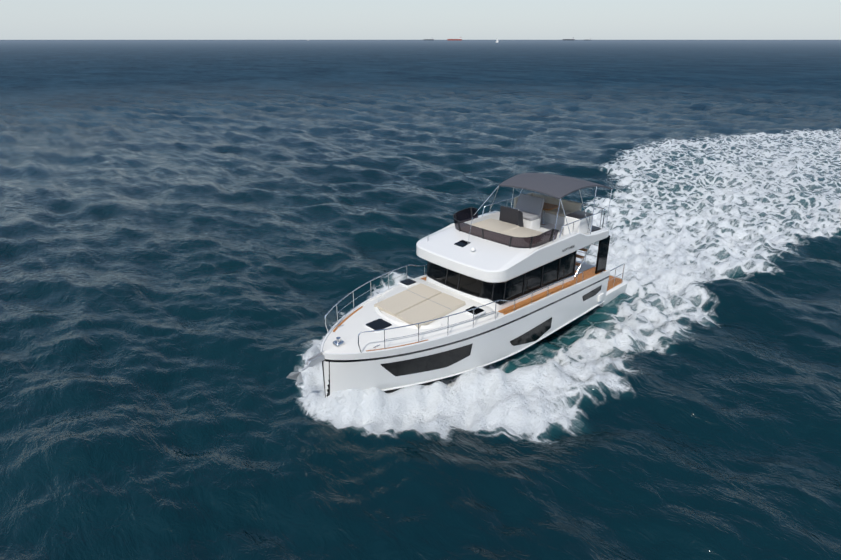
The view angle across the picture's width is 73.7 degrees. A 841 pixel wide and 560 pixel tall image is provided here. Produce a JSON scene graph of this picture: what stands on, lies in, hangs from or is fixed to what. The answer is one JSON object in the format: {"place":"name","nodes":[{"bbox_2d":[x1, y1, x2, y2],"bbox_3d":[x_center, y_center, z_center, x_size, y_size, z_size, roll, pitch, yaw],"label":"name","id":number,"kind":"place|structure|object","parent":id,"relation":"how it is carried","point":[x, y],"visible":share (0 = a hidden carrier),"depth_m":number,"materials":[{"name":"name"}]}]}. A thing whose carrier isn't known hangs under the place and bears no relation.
{"place":"outdoors","nodes":[
{"label":"outdoors","id":0,"kind":"place"},
{"bbox_2d":[0,59,840,559],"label":"sea","id":1,"kind":"structure","parent":0,"point":[186,263],"depth_m":20.31,"materials":[{"name":"liquid"}]},
{"bbox_2d":[321,261,609,396],"bbox_3d":[1.567,1.329,18.799,11.500,2.635,4.000,-21,31,-39],"label":"hull","id":2,"kind":"object","parent":1,"relation":"on","point":[490,336],"visible":0.6,"depth_m":16.13,"materials":[{"name":"white plastic"}]},
{"bbox_2d":[286,351,324,384],"bbox_3d":[-2.767,2.253,14.696,1.480,0.610,0.440,-21,31,-39],"label":"anchor","id":3,"kind":"object","parent":2,"relation":"attached to","point":[312,361],"visible":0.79,"depth_m":14.50,"materials":[{"name":"silver metal"}]},
{"bbox_2d":[322,361,329,397],"bbox_3d":[-2.558,2.768,15.133,0.104,1.480,0.368,-21,31,-39],"label":"stem band","id":4,"kind":"object","parent":2,"relation":"attached to","point":[328,391],"visible":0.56,"depth_m":15.10,"materials":[{"name":"silver metal"}]},
{"bbox_2d":[333,306,427,350],"bbox_3d":[-1.363,1.450,15.809,1.600,0.010,2.975,-21,31,-39],"label":"teak deck","id":5,"kind":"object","parent":2,"relation":"on","point":[342,322],"visible":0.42,"depth_m":15.87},
{"bbox_2d":[374,295,440,328],"bbox_3d":[-0.597,1.008,16.414,0.956,0.121,2.689,-21,31,-39],"label":"deck coaming","id":6,"kind":"object","parent":2,"relation":"on","point":[377,309],"visible":0.81,"depth_m":15.90,"materials":[{"name":"white"}]},
{"bbox_2d":[374,283,465,328],"bbox_3d":[-0.024,0.731,16.890,1.940,0.191,1.984,-21,31,-39],"label":"sunpad","id":7,"kind":"object","parent":2,"relation":"on","point":[408,307],"visible":0.98,"depth_m":16.76,"materials":[{"name":"beige fabric"}]},
{"bbox_2d":[364,278,485,332],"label":"deck hatches","id":8,"kind":"object","parent":2,"relation":"on","point":[378,324],"visible":0.85,"depth_m":16.20,"materials":[{"name":"black"}]},
{"bbox_2d":[325,264,582,352],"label":"deck rails","id":9,"kind":"object","parent":2,"relation":"on","point":[418,333],"visible":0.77,"depth_m":16.19,"materials":[{"name":"silver metal"}]},
{"bbox_2d":[333,271,603,348],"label":"mooring cleats","id":10,"kind":"object","parent":2,"relation":"on","point":[338,342],"visible":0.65,"depth_m":14.97,"materials":[{"name":"silver metal"}]},
{"bbox_2d":[381,285,601,375],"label":"hull windows","id":11,"kind":"structure","parent":2,"relation":"attached to","point":[429,362],"depth_m":15.98,"materials":[{"name":"black glass"}]},
{"bbox_2d":[382,301,604,390],"bbox_3d":[1.780,1.663,19.163,10.813,0.235,3.949,-21,31,-39],"label":"rub rail","id":12,"kind":"object","parent":2,"relation":"attached to","point":[493,361],"visible":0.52,"depth_m":17.34,"materials":[{"name":"white plastic"}]},
{"bbox_2d":[426,251,575,310],"bbox_3d":[2.667,-0.323,19.232,4.860,1.630,3.160,-21,31,-39],"label":"deckhouse","id":13,"kind":"object","parent":2,"relation":"on","point":[480,288],"visible":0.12,"depth_m":17.76,"materials":[{"name":"white"}]},
{"bbox_2d":[426,251,576,304],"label":"window frames","id":14,"kind":"structure","parent":13,"relation":"attached to","point":[505,283],"depth_m":17.80,"materials":[{"name":"black"}]},
{"bbox_2d":[416,211,608,282],"bbox_3d":[3.235,-1.469,19.330,6.590,0.700,3.680,-21,31,-39],"label":"flybridge","id":15,"kind":"object","parent":13,"relation":"on","point":[489,261],"visible":0.73,"depth_m":17.58,"materials":[{"name":"white plastic"}]},
{"bbox_2d":[428,217,475,251],"bbox_3d":[1.134,-1.555,17.974,1.878,0.986,0.639,19,29,37],"label":"roof gear","id":16,"kind":"object","parent":15,"relation":"on","point":[472,249],"visible":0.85,"depth_m":17.45,"materials":[{"name":"white"}]},
{"bbox_2d":[454,240,470,246],"bbox_3d":[1.348,-1.145,18.036,0.400,0.129,0.400,-21,31,-39],"label":"deck hatch","id":17,"kind":"object","parent":15,"relation":"on","point":[462,243],"visible":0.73,"depth_m":18.01,"materials":[{"name":"black glass"}]},
{"bbox_2d":[453,207,556,248],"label":"deflector posts","id":18,"kind":"object","parent":15,"relation":"on","point":[458,221],"visible":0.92,"depth_m":17.75,"materials":[{"name":"black"}]},
{"bbox_2d":[453,208,558,247],"bbox_3d":[2.604,-1.746,18.556,1.725,0.442,3.460,-21,31,-39],"label":"wind deflector","id":19,"kind":"object","parent":18,"relation":"attached to","point":[464,215],"visible":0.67,"depth_m":17.81,"materials":[{"name":"brown glass"}]},
{"bbox_2d":[471,218,543,236],"bbox_3d":[2.881,-1.451,18.970,1.770,0.410,2.800,-21,31,-39],"label":"flybridge sunpad","id":20,"kind":"object","parent":15,"relation":"on","point":[501,227],"visible":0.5,"depth_m":19.17,"materials":[{"name":"white fabric"}]},
{"bbox_2d":[499,206,522,226],"bbox_3d":[3.248,-2.169,19.983,0.416,0.912,0.849,-21,31,-39],"label":"helm console","id":21,"kind":"object","parent":15,"relation":"on","point":[511,215],"visible":0.58,"depth_m":19.73,"materials":[{"name":"black plastic"}]},
{"bbox_2d":[515,193,544,229],"bbox_3d":[3.845,-2.482,20.476,0.758,1.099,1.100,-21,31,-39],"label":"helm seat","id":22,"kind":"object","parent":15,"relation":"on","point":[530,207],"visible":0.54,"depth_m":20.28,"materials":[{"name":"grey leather"}]},
{"bbox_2d":[474,186,611,240],"bbox_3d":[4.435,-2.725,20.036,3.943,1.756,3.507,-21,31,-39],"label":"bimini frame","id":23,"kind":"object","parent":15,"relation":"on","point":[558,208],"visible":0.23,"depth_m":19.41,"materials":[{"name":"silver metal"}]},
{"bbox_2d":[499,173,611,199],"bbox_3d":[4.769,-3.464,20.067,3.050,0.466,2.940,-21,31,-39],"label":"bimini canvas","id":24,"kind":"object","parent":23,"relation":"on","point":[556,186],"visible":1,"depth_m":19.38,"materials":[{"name":"grey fabric"}]},
{"bbox_2d":[482,197,605,237],"bbox_3d":[4.445,-2.251,20.250,2.978,0.739,3.332,-21,31,-39],"label":"flybridge railing","id":25,"kind":"object","parent":15,"relation":"on","point":[569,223],"visible":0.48,"depth_m":19.98,"materials":[{"name":"silver metal"}]},
{"bbox_2d":[513,192,581,225],"bbox_3d":[4.730,-2.592,21.061,1.180,0.840,2.280,-21,31,-39],"label":"flybridge seating","id":26,"kind":"object","parent":15,"relation":"on","point":[569,207],"visible":0.35,"depth_m":20.94,"materials":[{"name":"white"}]},
{"bbox_2d":[540,202,558,224],"bbox_3d":[4.583,-2.437,20.877,0.750,0.700,0.850,-21,31,-39],"label":"fly table","id":27,"kind":"object","parent":15,"relation":"on","point":[547,206],"visible":0.65,"depth_m":20.79,"materials":[{"name":"brown wood"}]},
{"bbox_2d":[563,210,592,235],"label":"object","id":28,"kind":"object","parent":15,"relation":"on","point":[580,226],"visible":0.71,"depth_m":19.32,"materials":[{"name":"white"}]},
{"bbox_2d":[591,226,600,231],"bbox_3d":[6.093,-1.866,20.306,0.600,0.100,0.720,-21,31,-39],"label":"stair hatch","id":29,"kind":"object","parent":15,"relation":"on","point":[594,228],"visible":0.25,"depth_m":20.14,"materials":[{"name":"grey plastic"}]},
{"bbox_2d":[421,267,606,314],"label":"teak decks","id":30,"kind":"object","parent":2,"relation":"on","point":[589,273],"visible":0.31,"depth_m":18.74,"materials":[{"name":"brown wood"}]},
{"bbox_2d":[595,235,609,273],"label":"wing panels","id":31,"kind":"object","parent":30,"relation":"on","point":[602,254],"visible":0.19,"depth_m":20.43,"materials":[{"name":"black glass"}]},
{"bbox_2d":[598,293,603,301],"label":"hull vents","id":32,"kind":"object","parent":2,"relation":"attached to","point":[600,296],"visible":0.4,"depth_m":20.89,"materials":[{"name":"white plastic"}]},
{"bbox_2d":[599,275,627,306],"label":"platform","id":33,"kind":"structure","parent":2,"relation":"attached to","point":[614,292],"depth_m":21.94,"materials":[{"name":"white"}]},
{"bbox_2d":[607,275,622,290],"bbox_3d":[6.419,-0.212,23.173,1.890,0.013,3.440,-21,31,-39],"label":"swim platform decking","id":34,"kind":"object","parent":33,"relation":"on","point":[615,283],"visible":0.15,"depth_m":22.43,"materials":[{"name":"brown wood"}]},
{"bbox_2d":[609,264,624,287],"bbox_3d":[6.354,-0.582,22.947,1.326,0.878,3.516,-21,31,-39],"label":"platform rail","id":35,"kind":"object","parent":34,"relation":"on","point":[618,275],"visible":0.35,"depth_m":21.87,"materials":[{"name":"silver metal"}]},
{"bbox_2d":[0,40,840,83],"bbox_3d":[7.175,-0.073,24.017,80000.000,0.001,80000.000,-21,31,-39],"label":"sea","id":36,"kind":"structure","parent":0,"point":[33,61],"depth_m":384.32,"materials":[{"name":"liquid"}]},
{"bbox_2d":[0,0,840,39],"label":"sky","id":37,"kind":"structure","parent":0,"point":[19,19],"materials":[{"name":"white"}]},
{"bbox_2d":[574,245,590,277],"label":"flybridge stairs","id":38,"kind":"structure","parent":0,"point":[580,257],"depth_m":20.15,"materials":[{"name":"white metal"}]}
]}

